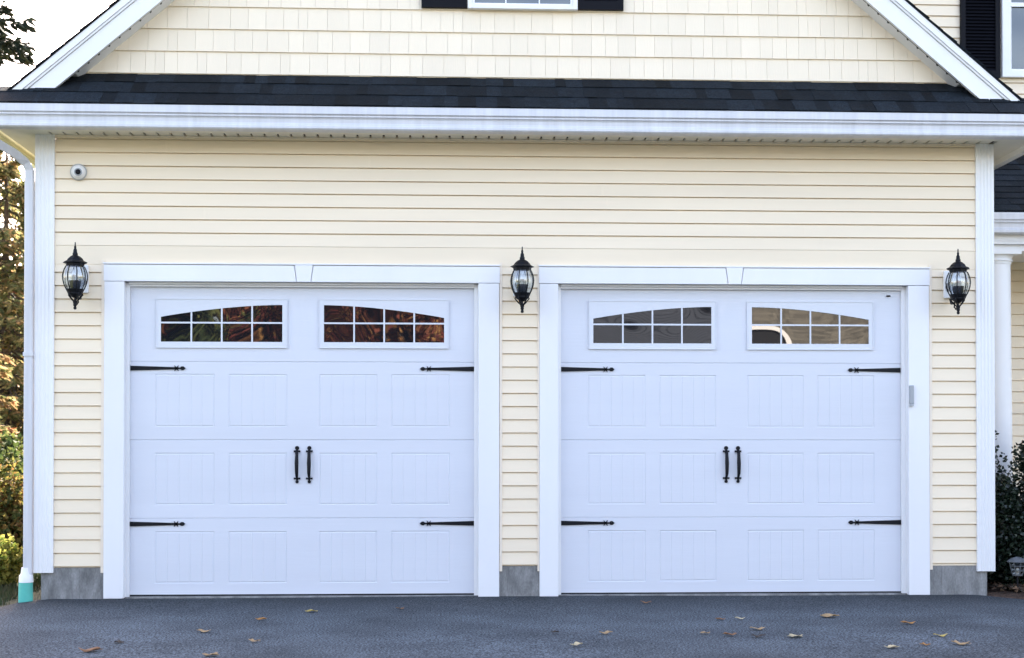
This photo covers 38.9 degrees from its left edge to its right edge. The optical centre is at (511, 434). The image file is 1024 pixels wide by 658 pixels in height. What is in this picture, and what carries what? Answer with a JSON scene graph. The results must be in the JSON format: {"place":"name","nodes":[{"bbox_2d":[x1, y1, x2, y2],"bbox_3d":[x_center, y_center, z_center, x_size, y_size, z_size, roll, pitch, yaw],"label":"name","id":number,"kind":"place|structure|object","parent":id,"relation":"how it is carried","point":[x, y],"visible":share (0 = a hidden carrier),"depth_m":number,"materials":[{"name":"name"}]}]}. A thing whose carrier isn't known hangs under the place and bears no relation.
{"place":"outdoors","nodes":[
{"label":"outdoors","id":0,"kind":"place"},
{"bbox_2d":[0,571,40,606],"bbox_3d":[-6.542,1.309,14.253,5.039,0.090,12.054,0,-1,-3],"label":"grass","id":1,"kind":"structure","parent":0,"point":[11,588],"depth_m":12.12,"materials":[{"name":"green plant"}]},
{"bbox_2d":[0,0,114,386],"label":"sky","id":2,"kind":"structure","parent":0,"point":[59,20],"materials":[{"name":"white"}]},
{"bbox_2d":[1,573,987,606],"bbox_3d":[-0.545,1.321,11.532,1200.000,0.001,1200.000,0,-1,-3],"label":"lawn","id":3,"kind":"structure","parent":0,"point":[37,595],"depth_m":11.76,"materials":[{"name":"green plant"}]},
{"bbox_2d":[0,430,23,481],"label":"shrub","id":4,"kind":"object","parent":3,"relation":"on","point":[11,448],"visible":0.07,"depth_m":18.06,"materials":[{"name":"green plant"}]},
{"bbox_2d":[0,348,23,452],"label":"spruce tree","id":5,"kind":"object","parent":3,"relation":"on","point":[7,402],"visible":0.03,"depth_m":20.38,"materials":[{"name":"green plant"}]},
{"bbox_2d":[0,178,23,427],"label":"spruce tree","id":6,"kind":"object","parent":3,"relation":"on","point":[15,264],"visible":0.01,"depth_m":31.01,"materials":[{"name":"green plant"}]},
{"bbox_2d":[0,456,33,553],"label":"shrub","id":7,"kind":"object","parent":3,"relation":"on","point":[11,502],"visible":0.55,"depth_m":15.86,"materials":[{"name":"green plant"}]},
{"bbox_2d":[0,150,34,453],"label":"spruce tree","id":8,"kind":"object","parent":3,"relation":"on","point":[11,280],"visible":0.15,"depth_m":23.76,"materials":[{"name":"green plant"}]},
{"bbox_2d":[0,0,38,67],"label":"spruce tree","id":9,"kind":"object","parent":3,"relation":"on","point":[17,49],"visible":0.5,"depth_m":20.58,"materials":[{"name":"green plant"}]},
{"bbox_2d":[0,533,38,584],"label":"shrub","id":10,"kind":"object","parent":3,"relation":"on","point":[11,561],"visible":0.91,"depth_m":12.58,"materials":[{"name":"green plant"}]},
{"bbox_2d":[0,0,1023,602],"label":"house","id":11,"kind":"structure","parent":3,"relation":"on","point":[296,344],"depth_m":11.59,"materials":[{"name":"beige plastic"}]},
{"bbox_2d":[62,242,88,309],"bbox_3d":[-3.371,-1.220,11.252,0.187,0.522,0.325,0,-1,-3],"label":"wall lantern","id":12,"kind":"object","parent":11,"relation":"attached to","point":[78,286],"depth_m":11.16,"materials":[{"name":"black metal"}]},
{"bbox_2d":[70,164,86,180],"bbox_3d":[-3.411,-2.063,11.386,0.132,0.132,0.080,0,-1,-3],"label":"security camera","id":13,"kind":"object","parent":11,"relation":"attached to","point":[78,172],"visible":1,"depth_m":11.37,"materials":[{"name":"grey plastic"}]},
{"bbox_2d":[130,287,473,595],"bbox_3d":[-1.666,0.046,11.567,2.729,2.488,0.096,0,-1,-3],"label":"garage door","id":14,"kind":"structure","parent":11,"relation":"in","point":[284,441],"depth_m":11.57,"materials":[{"name":"white metal"}]},
{"bbox_2d":[510,247,533,312],"bbox_3d":[0.073,-1.207,11.414,0.187,0.522,0.325,0,-1,-6],"label":"wall lantern","id":15,"kind":"object","parent":11,"relation":"attached to","point":[522,266],"depth_m":11.32,"materials":[{"name":"black metal"}]},
{"bbox_2d":[468,0,577,10],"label":"window frame","id":16,"kind":"structure","parent":11,"relation":"in","point":[527,5],"depth_m":11.57,"materials":[{"name":"white plastic"}]},
{"bbox_2d":[561,289,900,593],"bbox_3d":[1.776,0.048,11.729,2.774,2.488,0.096,0,-1,-3],"label":"garage door","id":17,"kind":"structure","parent":11,"relation":"in","point":[713,441],"depth_m":11.74,"materials":[{"name":"white metal"}]},
{"bbox_2d":[909,385,913,405],"bbox_3d":[3.218,-0.309,11.684,0.034,0.168,0.030,0,-1,-3],"label":"door sensor","id":18,"kind":"object","parent":11,"relation":"attached to","point":[911,395],"depth_m":11.67,"materials":[{"name":"grey plastic"}]},
{"bbox_2d":[943,249,970,313],"bbox_3d":[3.539,-1.210,11.578,0.187,0.522,0.325,0,-1,0],"label":"wall lantern","id":19,"kind":"object","parent":11,"relation":"attached to","point":[953,289],"depth_m":11.49,"materials":[{"name":"black metal"}]},
{"bbox_2d":[1000,0,1023,77],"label":"window frame","id":20,"kind":"structure","parent":11,"relation":"in","point":[1012,11],"depth_m":13.80,"materials":[{"name":"white plastic"}]},
{"bbox_2d":[987,579,1023,598],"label":"mulch bed","id":21,"kind":"object","parent":3,"relation":"on","point":[1008,593],"visible":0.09,"depth_m":11.75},
{"bbox_2d":[987,430,1023,591],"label":"evergreen shrub","id":22,"kind":"object","parent":21,"relation":"on","point":[1009,522],"visible":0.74,"depth_m":11.98,"materials":[{"name":"green plant"}]},
{"bbox_2d":[1007,557,1023,592],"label":"path lamp","id":23,"kind":"object","parent":21,"relation":"on","point":[1017,574],"visible":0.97,"depth_m":11.68,"materials":[{"name":"black metal"}]},
{"bbox_2d":[0,594,1023,657],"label":"driveway","id":24,"kind":"structure","parent":0,"point":[866,626],"depth_m":9.50,"materials":[{"name":"grey asphalt"}]},
{"bbox_2d":[78,647,101,651],"bbox_3d":[-2.417,1.231,8.318,0.132,0.026,0.098,0,-1,-3],"label":"fallen leaf","id":25,"kind":"object","parent":24,"relation":"on","point":[91,649],"visible":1,"depth_m":8.31,"materials":[{"name":"brown plant"}]},
{"bbox_2d":[202,652,218,655],"bbox_3d":[-1.691,1.235,8.148,0.100,0.018,0.073,0,-1,-3],"label":"fallen leaf","id":26,"kind":"object","parent":24,"relation":"on","point":[215,653],"visible":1,"depth_m":8.14,"materials":[{"name":"beige plant"}]},
{"bbox_2d":[820,613,839,616],"bbox_3d":[2.206,1.258,10.076,0.147,0.017,0.112,0,-1,-3],"label":"fallen leaf","id":27,"kind":"object","parent":24,"relation":"on","point":[827,615],"visible":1,"depth_m":10.09,"materials":[{"name":"beige plant"}]},
{"bbox_2d":[952,640,970,644],"bbox_3d":[2.666,1.236,8.615,0.106,0.020,0.091,0,-1,-3],"label":"fallen leaf","id":28,"kind":"object","parent":24,"relation":"on","point":[955,641],"visible":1,"depth_m":8.61,"materials":[{"name":"beige plant"}]}
]}

